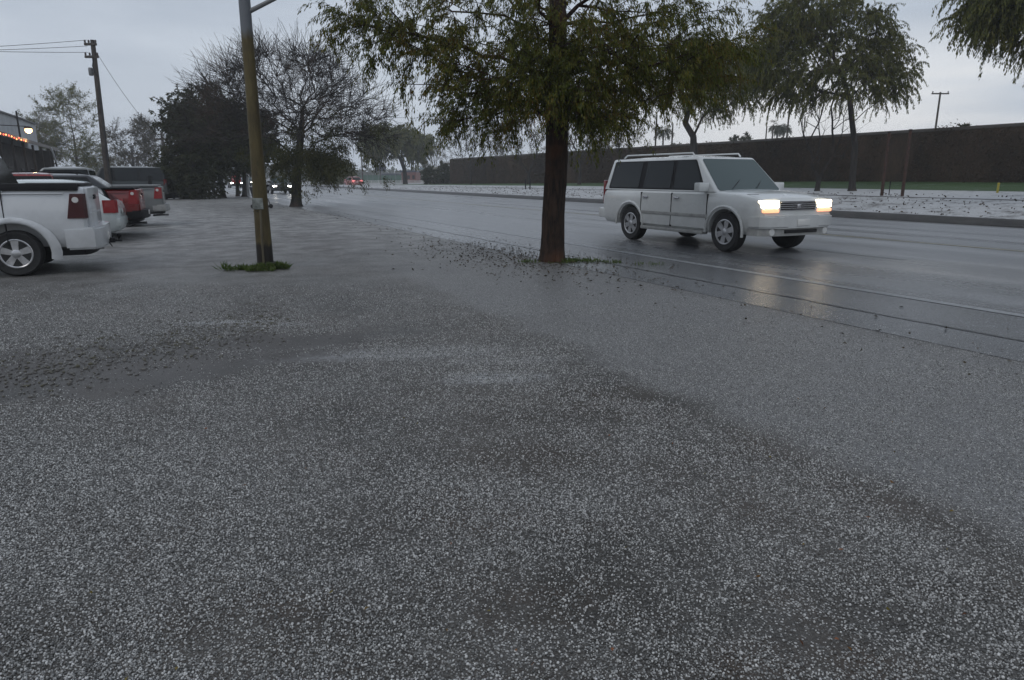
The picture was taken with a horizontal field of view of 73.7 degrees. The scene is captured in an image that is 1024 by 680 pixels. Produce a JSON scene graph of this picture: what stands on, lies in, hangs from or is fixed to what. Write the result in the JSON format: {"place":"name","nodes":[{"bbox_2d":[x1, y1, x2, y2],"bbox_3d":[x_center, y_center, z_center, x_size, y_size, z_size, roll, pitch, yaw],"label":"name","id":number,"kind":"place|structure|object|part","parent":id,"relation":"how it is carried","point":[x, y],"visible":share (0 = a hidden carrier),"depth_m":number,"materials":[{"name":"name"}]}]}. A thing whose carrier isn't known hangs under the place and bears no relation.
{"place":"outdoors","nodes":[
{"label":"outdoors","id":0,"kind":"place"},
{"bbox_2d":[0,110,57,172],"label":"shop building","id":1,"kind":"structure","parent":0,"point":[19,155],"depth_m":53.92,"materials":[{"name":"grey wood"}]},
{"bbox_2d":[1,125,32,132],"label":"shop lamp","id":2,"kind":"object","parent":1,"relation":"attached to","point":[28,129],"visible":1,"depth_m":45.93,"materials":[{"name":"white plastic"}]},
{"bbox_2d":[249,185,272,208],"bbox_3d":[-11.767,-6.729,32.021,0.880,1.090,0.500,1,13,6],"label":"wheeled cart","id":3,"kind":"object","parent":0,"point":[270,205],"visible":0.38,"depth_m":31.93,"materials":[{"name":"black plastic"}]},
{"bbox_2d":[0,179,1023,679],"bbox_3d":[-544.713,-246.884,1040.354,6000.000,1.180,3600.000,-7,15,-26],"label":"ground","id":4,"kind":"structure","parent":0,"point":[190,243],"depth_m":3.66,"materials":[{"name":"grey gravel"}]},
{"bbox_2d":[32,108,68,164],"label":"scrub tree","id":5,"kind":"object","parent":4,"relation":"on","point":[44,135],"visible":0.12,"depth_m":108.12,"materials":[{"name":"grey plant"}]},
{"bbox_2d":[0,156,121,275],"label":"pickup truck","id":6,"kind":"object","parent":4,"relation":"on","point":[41,224],"visible":1,"depth_m":10.07,"materials":[{"name":"white paint"}]},
{"bbox_3d":[-7.791,-2.539,10.426,0.196,0.494,1.491,-6,15,-24],"label":"rear window","id":7,"kind":"part","parent":6,"relation":"part of","materials":[{"name":"black glass"}]},
{"bbox_2d":[12,81,123,173],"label":"scrub tree","id":8,"kind":"object","parent":4,"relation":"on","point":[84,158],"visible":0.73,"depth_m":91.26,"materials":[{"name":"green plant"}]},
{"bbox_2d":[11,171,128,223],"bbox_3d":[-11.725,-3.285,16.548,4.393,1.564,2.024,-6,15,-22],"label":"sport wagon","id":9,"kind":"object","parent":4,"relation":"on","point":[97,181],"visible":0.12,"depth_m":16.37,"materials":[{"name":"grey paint"}]},
{"bbox_3d":[-10.321,-3.646,16.273,0.676,0.414,0.136,-6,15,-22],"label":"side window","id":10,"kind":"part","parent":9,"relation":"part of","materials":[{"name":"black glass"}]},
{"bbox_3d":[-10.085,-3.856,17.128,0.575,0.451,1.365,-6,15,-22],"label":"rear window","id":11,"kind":"part","parent":9,"relation":"part of","materials":[{"name":"grey glass"}]},
{"bbox_2d":[17,179,127,232],"bbox_3d":[-10.799,-2.879,15.236,3.743,1.382,1.934,-6,15,-22],"label":"car","id":12,"kind":"object","parent":4,"relation":"on","point":[113,211],"visible":0.21,"depth_m":15.23,"materials":[{"name":"white paint"}]},
{"bbox_3d":[-9.444,-3.420,15.698,0.523,0.377,1.265,-6,15,-22],"label":"rear window","id":13,"kind":"part","parent":12,"relation":"part of","materials":[{"name":"black glass"}]},
{"bbox_2d":[12,172,150,224],"bbox_3d":[-11.537,-3.259,16.496,4.915,1.536,1.994,-6,15,-22],"label":"pickup truck","id":14,"kind":"object","parent":4,"relation":"on","point":[136,210],"visible":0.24,"depth_m":16.54,"materials":[{"name":"red paint"}]},
{"bbox_3d":[-10.999,-3.604,15.832,0.614,0.338,0.100,-6,15,-22],"label":"side window","id":15,"kind":"part","parent":14,"relation":"part of","materials":[{"name":"black glass"}]},
{"bbox_2d":[84,40,111,184],"bbox_3d":[-24.995,-13.141,41.557,0.796,9.559,0.416,4,14,15],"label":"utility pole","id":16,"kind":"object","parent":4,"relation":"on","point":[93,70],"visible":0.98,"depth_m":41.27,"materials":[{"name":"brown wood"}]},
{"bbox_2d":[0,40,83,46],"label":"overhead wire","id":17,"kind":"object","parent":16,"relation":"attached to","point":[43,43],"visible":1,"depth_m":37.43,"materials":[{"name":"black metal"}]},
{"bbox_2d":[3,46,81,49],"bbox_3d":[-26.786,-13.769,32.262,0.024,3.348,17.990,2,14,10],"label":"overhead wire","id":18,"kind":"object","parent":16,"relation":"attached to","point":[40,48],"visible":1,"depth_m":37.19,"materials":[{"name":"black metal"}]},
{"bbox_2d":[0,51,87,52],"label":"overhead wire","id":19,"kind":"object","parent":16,"relation":"attached to","point":[58,52],"visible":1,"depth_m":38.88,"materials":[{"name":"black metal"}]},
{"bbox_2d":[98,55,163,141],"bbox_3d":[-23.422,-14.748,42.500,3.558,5.273,0.022,-13,18,-43],"label":"overhead wire","id":20,"kind":"object","parent":16,"relation":"attached to","point":[130,103],"visible":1,"depth_m":42.24,"materials":[{"name":"black metal"}]},
{"bbox_2d":[39,166,170,226],"bbox_3d":[-12.900,-4.203,20.042,5.091,1.730,2.010,-6,15,-23],"label":"pickup truck","id":21,"kind":"object","parent":4,"relation":"on","point":[155,201],"visible":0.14,"depth_m":20.13,"materials":[{"name":"grey paint"}]},
{"bbox_3d":[-12.349,-4.548,19.382,0.620,0.528,0.110,-6,15,-23],"label":"side window","id":22,"kind":"part","parent":21,"relation":"part of","materials":[{"name":"black glass"}]},
{"bbox_2d":[93,112,160,166],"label":"scrub tree","id":23,"kind":"object","parent":4,"relation":"on","point":[146,148],"visible":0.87,"depth_m":88.12,"materials":[{"name":"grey plant"}]},
{"bbox_2d":[96,167,168,193],"bbox_3d":[-25.054,-10.097,44.001,5.175,2.096,2.320,-6,15,-23],"label":"van","id":24,"kind":"object","parent":4,"relation":"on","point":[127,175],"visible":0.21,"depth_m":43.43,"materials":[{"name":"grey metal"}]},
{"bbox_3d":[-25.501,-10.372,42.754,0.834,0.734,0.108,-6,15,-23],"label":"side window","id":25,"kind":"part","parent":24,"relation":"part of","materials":[{"name":"black glass"}]},
{"bbox_3d":[-24.425,-10.482,43.220,1.264,0.727,0.107,-6,15,-23],"label":"side window","id":26,"kind":"part","parent":24,"relation":"part of","materials":[{"name":"black glass"}]},
{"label":"side window","id":27,"kind":"part","parent":24,"relation":"part of","materials":[{"name":"black glass"}]},
{"bbox_2d":[122,112,169,166],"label":"bare tree","id":28,"kind":"object","parent":4,"relation":"on","point":[146,136],"visible":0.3,"depth_m":90.56,"materials":[{"name":"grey plant"}]},
{"bbox_2d":[0,290,309,413],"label":"mud clods","id":29,"kind":"object","parent":4,"relation":"on","point":[49,370],"visible":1,"depth_m":5.79,"materials":[{"name":"brown soil"}]},
{"bbox_2d":[154,133,164,145],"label":"utility pole","id":30,"kind":"object","parent":4,"relation":"on","point":[161,136],"visible":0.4,"depth_m":72.62,"materials":[{"name":"brown wood"}]},
{"bbox_2d":[147,176,185,198],"bbox_3d":[-23.051,-10.375,46.380,0.120,1.536,5.753,0,13,2],"label":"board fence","id":31,"kind":"object","parent":4,"relation":"on","point":[171,195],"visible":0.13,"depth_m":45.81,"materials":[{"name":"black wood"}]},
{"bbox_2d":[144,83,243,199],"bbox_3d":[-21.279,-12.627,45.566,6.072,8.856,5.418,0,13,0],"label":"evergreen tree","id":32,"kind":"object","parent":4,"relation":"on","point":[190,182],"visible":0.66,"depth_m":44.97,"materials":[{"name":"green plant"}]},
{"bbox_2d":[165,81,250,197],"bbox_3d":[-20.790,-13.838,47.586,5.984,8.022,5.055,-3,14,-13],"label":"evergreen tree","id":33,"kind":"object","parent":4,"relation":"on","point":[241,168],"visible":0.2,"depth_m":47.05,"materials":[{"name":"green plant"}]},
{"bbox_2d":[223,101,265,195],"bbox_3d":[-21.266,-14.722,52.294,5.698,7.538,4.264,0,13,0],"label":"evergreen tree","id":34,"kind":"object","parent":4,"relation":"on","point":[238,178],"visible":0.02,"depth_m":52.55,"materials":[{"name":"green plant"}]},
{"bbox_2d":[214,260,291,271],"bbox_3d":[-4.080,-1.218,10.837,1.219,0.188,0.731,0,13,0],"label":"grass tuft","id":35,"kind":"object","parent":4,"relation":"on","point":[270,266],"visible":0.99,"depth_m":10.70,"materials":[{"name":"green plant"}]},
{"bbox_2d":[238,0,276,264],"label":"light pole","id":36,"kind":"object","parent":4,"relation":"on","point":[264,251],"visible":0.86,"depth_m":10.45,"materials":[{"name":"brown wood"}]},
{"bbox_2d":[231,107,286,196],"bbox_3d":[-20.117,-14.275,51.038,5.660,7.276,5.054,-11,17,-39],"label":"evergreen tree","id":37,"kind":"object","parent":4,"relation":"on","point":[244,190],"visible":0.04,"depth_m":51.00,"materials":[{"name":"green plant"}]},
{"bbox_2d":[159,19,410,206],"bbox_3d":[-10.826,-10.764,33.236,12.442,8.656,10.590,0,13,0],"label":"half bare tree","id":38,"kind":"object","parent":4,"relation":"on","point":[325,165],"visible":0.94,"depth_m":32.20,"materials":[{"name":"brown plant"}]},
{"bbox_2d":[151,161,449,180],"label":"wood","id":39,"kind":"object","parent":4,"relation":"on","point":[369,170],"depth_m":311.44,"materials":[{"name":"green plant"}]},
{"bbox_2d":[307,161,357,184],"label":"round tree","id":40,"kind":"object","parent":4,"relation":"on","point":[339,180],"visible":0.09,"depth_m":119.14,"materials":[{"name":"grey plant"}]},
{"bbox_2d":[344,177,362,184],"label":"hatchback","id":41,"kind":"object","parent":4,"relation":"on","point":[355,179],"visible":0.57,"depth_m":107.24,"materials":[{"name":"red paint"}]},
{"bbox_2d":[361,146,365,184],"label":"utility pole","id":42,"kind":"object","parent":4,"relation":"on","point":[362,168],"visible":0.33,"depth_m":137.82,"materials":[{"name":"brown wood"}]},
{"bbox_2d":[355,175,401,182],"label":"screen fence","id":43,"kind":"object","parent":4,"relation":"on","point":[376,178],"visible":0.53,"depth_m":170.26,"materials":[{"name":"green fabric"}]},
{"bbox_2d":[379,172,400,174],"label":"building","id":44,"kind":"structure","parent":4,"relation":"on","point":[389,173],"depth_m":193.92,"materials":[{"name":"grey metal"}]},
{"bbox_2d":[400,171,420,182],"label":"building","id":45,"kind":"structure","parent":4,"relation":"on","point":[413,176],"depth_m":184.96,"materials":[{"name":"paint"}]},
{"bbox_2d":[79,398,966,679],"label":"fallen leaves","id":46,"kind":"object","parent":4,"relation":"on","point":[627,546],"visible":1,"depth_m":2.37,"materials":[{"name":"brown plant"}]},
{"bbox_2d":[297,0,776,262],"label":"shade tree","id":47,"kind":"object","parent":4,"relation":"on","point":[561,60],"visible":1,"depth_m":10.59,"materials":[{"name":"green plant"}]},
{"bbox_2d":[244,197,1019,374],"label":"leaf litter","id":48,"kind":"object","parent":4,"relation":"on","point":[521,255],"visible":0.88,"depth_m":11.57,"materials":[{"name":"brown plant"}]},
{"bbox_2d":[652,125,673,144],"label":"palm tree","id":49,"kind":"object","parent":4,"relation":"on","point":[663,134],"visible":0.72,"depth_m":111.06,"materials":[{"name":"green plant"}]},
{"bbox_2d":[643,21,774,154],"bbox_3d":[12.135,-14.647,43.100,8.471,10.447,6.159,0,13,0],"label":"weeping tree","id":50,"kind":"object","parent":4,"relation":"on","point":[712,112],"visible":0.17,"depth_m":42.70,"materials":[{"name":"green plant"}]},
{"bbox_2d":[705,134,739,142],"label":"bush","id":51,"kind":"object","parent":4,"relation":"on","point":[735,137],"visible":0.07,"depth_m":82.39,"materials":[{"name":"green plant"}]},
{"bbox_2d":[449,119,1023,183],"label":"garden wall","id":52,"kind":"structure","parent":4,"relation":"on","point":[984,153],"depth_m":41.04,"materials":[{"name":"brown brick"}]},
{"bbox_2d":[739,131,752,139],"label":"bush","id":53,"kind":"object","parent":4,"relation":"on","point":[747,137],"visible":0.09,"depth_m":85.16,"materials":[{"name":"green plant"}]},
{"bbox_2d":[768,120,786,137],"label":"palm tree","id":54,"kind":"object","parent":4,"relation":"on","point":[778,129],"visible":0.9,"depth_m":115.23,"materials":[{"name":"green plant"}]},
{"bbox_2d":[778,123,791,137],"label":"palm tree","id":55,"kind":"object","parent":4,"relation":"on","point":[789,130],"visible":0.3,"depth_m":126.71,"materials":[{"name":"green plant"}]},
{"bbox_2d":[788,55,868,190],"bbox_3d":[16.108,-11.133,35.019,3.762,7.162,3.551,0,13,0],"label":"bare tree","id":56,"kind":"object","parent":4,"relation":"on","point":[818,183],"visible":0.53,"depth_m":35.12,"materials":[{"name":"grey plant"}]},
{"bbox_2d":[735,0,929,190],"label":"weeping tree","id":57,"kind":"object","parent":4,"relation":"on","point":[798,35],"visible":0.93,"depth_m":32.28,"materials":[{"name":"green plant"}]},
{"bbox_2d":[880,131,890,195],"bbox_3d":[16.594,-7.775,30.338,0.160,2.870,0.152,0,13,0],"label":"tree stake","id":58,"kind":"object","parent":4,"relation":"on","point":[885,163],"visible":0.93,"depth_m":30.28,"materials":[{"name":"brown wood"}]},
{"bbox_2d":[900,129,912,195],"bbox_3d":[17.033,-7.594,29.495,0.160,2.908,0.152,0,13,0],"label":"tree stake","id":59,"kind":"object","parent":4,"relation":"on","point":[906,162],"visible":0.94,"depth_m":29.44,"materials":[{"name":"brown wood"}]},
{"bbox_2d":[928,0,1023,86],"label":"weeping tree","id":60,"kind":"object","parent":4,"relation":"on","point":[991,24],"visible":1,"depth_m":20.81,"materials":[{"name":"green plant"}]},
{"bbox_2d":[0,0,1023,177],"label":"sky","id":61,"kind":"structure","parent":0,"point":[140,43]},
{"bbox_2d":[0,281,1023,679],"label":"hailstones","id":62,"kind":"object","parent":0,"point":[164,471],"visible":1,"depth_m":3.05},
{"bbox_2d":[214,181,1023,361],"bbox_3d":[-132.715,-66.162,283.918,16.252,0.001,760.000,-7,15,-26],"label":"road","id":63,"kind":"structure","parent":0,"point":[984,276],"depth_m":12.11,"materials":[{"name":"grey asphalt"}]},
{"bbox_2d":[227,178,241,187],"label":"sedan","id":64,"kind":"object","parent":63,"relation":"on","point":[230,184],"visible":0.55,"depth_m":93.09,"materials":[{"name":"grey paint"}]},
{"bbox_2d":[246,175,249,194],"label":"pale column","id":65,"kind":"structure","parent":63,"relation":"on","point":[247,185],"depth_m":55.16,"materials":[{"name":"paint"}]},
{"bbox_2d":[266,177,291,193],"bbox_3d":[-21.137,-14.020,61.731,2.140,1.506,4.475,-7,15,-26],"label":"sedan","id":66,"kind":"object","parent":63,"relation":"on","point":[271,188],"visible":0.56,"depth_m":60.28,"materials":[{"name":"grey paint"}]},
{"bbox_2d":[518,257,663,265],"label":"weeds","id":67,"kind":"object","parent":63,"relation":"on","point":[570,260],"visible":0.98,"depth_m":11.70,"materials":[{"name":"green plant"}]},
{"bbox_2d":[229,191,1023,340],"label":"road crack","id":68,"kind":"object","parent":63,"relation":"on","point":[756,290],"visible":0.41,"depth_m":8.11,"materials":[{"name":"black asphalt"}]},
{"bbox_2d":[230,189,1023,316],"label":"edge line","id":69,"kind":"object","parent":63,"relation":"on","point":[960,305],"visible":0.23,"depth_m":9.90,"materials":[{"name":"white paint"}]},
{"bbox_2d":[249,185,1023,251],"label":"line","id":70,"kind":"object","parent":63,"relation":"on","point":[824,234],"visible":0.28,"depth_m":16.22,"materials":[{"name":"white paint"}]},
{"bbox_2d":[306,185,1023,227],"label":"kerb","id":71,"kind":"structure","parent":63,"relation":"on","point":[1003,222],"depth_m":23.52,"materials":[{"name":"grey concrete"}]},
{"bbox_2d":[599,152,831,251],"bbox_3d":[4.207,-3.099,14.958,2.340,1.931,5.404,-7,15,-26],"label":"sport utility vehicle","id":72,"kind":"object","parent":63,"relation":"on","point":[729,204],"visible":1,"depth_m":13.94,"materials":[{"name":"white paint"}]},
{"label":"side window","id":73,"kind":"part","parent":72,"relation":"part of","materials":[{"name":"black glass"}]},
{"bbox_3d":[3.133,-2.885,14.969,0.047,0.670,1.020,-7,15,-26],"label":"door","id":74,"kind":"part","parent":72,"relation":"part of","materials":[{"name":"white paint"}]},
{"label":"side window","id":75,"kind":"part","parent":72,"relation":"part of","materials":[{"name":"black glass"}]},
{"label":"side window","id":76,"kind":"part","parent":72,"relation":"part of","materials":[{"name":"black glass"}]},
{"bbox_3d":[3.614,-2.667,14.050,0.047,0.670,1.060,-7,15,-26],"label":"door","id":77,"kind":"part","parent":72,"relation":"part of","materials":[{"name":"white paint"}]},
{"bbox_2d":[765,244,904,259],"bbox_3d":[6.231,-1.754,13.459,0.120,0.001,3.200,-7,15,-26],"label":"lane line","id":78,"kind":"object","parent":63,"relation":"on","point":[840,252],"visible":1,"depth_m":13.19,"materials":[{"name":"white paint"}]},
{"bbox_2d":[291,184,1023,218],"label":"verge","id":79,"kind":"structure","parent":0,"point":[973,208],"depth_m":26.31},
{"bbox_2d":[402,186,1023,216],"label":"verge litter","id":80,"kind":"object","parent":79,"relation":"on","point":[808,191],"visible":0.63,"depth_m":29.99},
{"bbox_2d":[302,183,1023,199],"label":"sidewalk","id":81,"kind":"structure","parent":0,"point":[955,194],"depth_m":31.90,"materials":[{"name":"grey concrete"}]},
{"bbox_2d":[385,185,1023,200],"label":"sidewalk edge","id":82,"kind":"object","parent":81,"relation":"on","point":[813,194],"visible":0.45,"depth_m":30.00,"materials":[{"name":"grey concrete"}]},
{"bbox_2d":[380,181,1023,191],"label":"lawn","id":83,"kind":"structure","parent":0,"point":[987,186],"depth_m":36.25,"materials":[{"name":"green plant"}]},
{"bbox_2d":[355,121,437,183],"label":"umbrella tree","id":84,"kind":"object","parent":83,"relation":"on","point":[413,149],"visible":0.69,"depth_m":113.98,"materials":[{"name":"green plant"}]},
{"bbox_2d":[419,141,449,172],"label":"bare tree","id":85,"kind":"object","parent":83,"relation":"on","point":[434,160],"visible":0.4,"depth_m":116.17,"materials":[{"name":"grey plant"}]},
{"bbox_2d":[420,160,449,183],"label":"shrub","id":86,"kind":"object","parent":83,"relation":"on","point":[438,177],"visible":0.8,"depth_m":99.91,"materials":[{"name":"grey plant"}]},
{"bbox_2d":[434,111,505,183],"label":"bare tree","id":87,"kind":"object","parent":83,"relation":"on","point":[466,147],"visible":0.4,"depth_m":85.01,"materials":[{"name":"grey plant"}]},
{"bbox_2d":[486,122,524,155],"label":"bare tree","id":88,"kind":"object","parent":83,"relation":"on","point":[499,150],"visible":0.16,"depth_m":88.66,"materials":[{"name":"grey plant"}]},
{"bbox_2d":[495,108,545,183],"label":"bare tree","id":89,"kind":"object","parent":83,"relation":"on","point":[530,155],"visible":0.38,"depth_m":72.17,"materials":[{"name":"brown plant"}]},
{"bbox_2d":[568,99,604,184],"bbox_3d":[6.096,-18.667,62.401,4.754,9.033,5.478,7,15,28],"label":"bare tree","id":90,"kind":"object","parent":83,"relation":"on","point":[572,143],"visible":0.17,"depth_m":62.90,"materials":[{"name":"brown plant"}]},
{"bbox_2d":[582,109,611,149],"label":"bare tree","id":91,"kind":"object","parent":83,"relation":"on","point":[598,143],"visible":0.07,"depth_m":69.51,"materials":[{"name":"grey plant"}]},
{"bbox_2d":[596,109,649,163],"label":"bare tree","id":92,"kind":"object","parent":83,"relation":"on","point":[617,149],"visible":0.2,"depth_m":56.69,"materials":[{"name":"brown plant"}]},
{"bbox_2d":[671,123,673,144],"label":"street pole","id":93,"kind":"object","parent":83,"relation":"on","point":[672,135],"visible":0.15,"depth_m":76.19,"materials":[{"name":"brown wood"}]},
{"bbox_2d":[786,108,789,136],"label":"street pole","id":94,"kind":"object","parent":83,"relation":"on","point":[787,125],"visible":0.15,"depth_m":67.04,"materials":[{"name":"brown wood"}]},
{"bbox_2d":[931,91,948,127],"bbox_3d":[35.038,-16.761,56.654,1.400,7.376,0.200,0,13,0],"label":"street pole","id":95,"kind":"object","parent":83,"relation":"on","point":[937,114],"visible":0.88,"depth_m":56.00,"materials":[{"name":"brown wood"}]}
]}

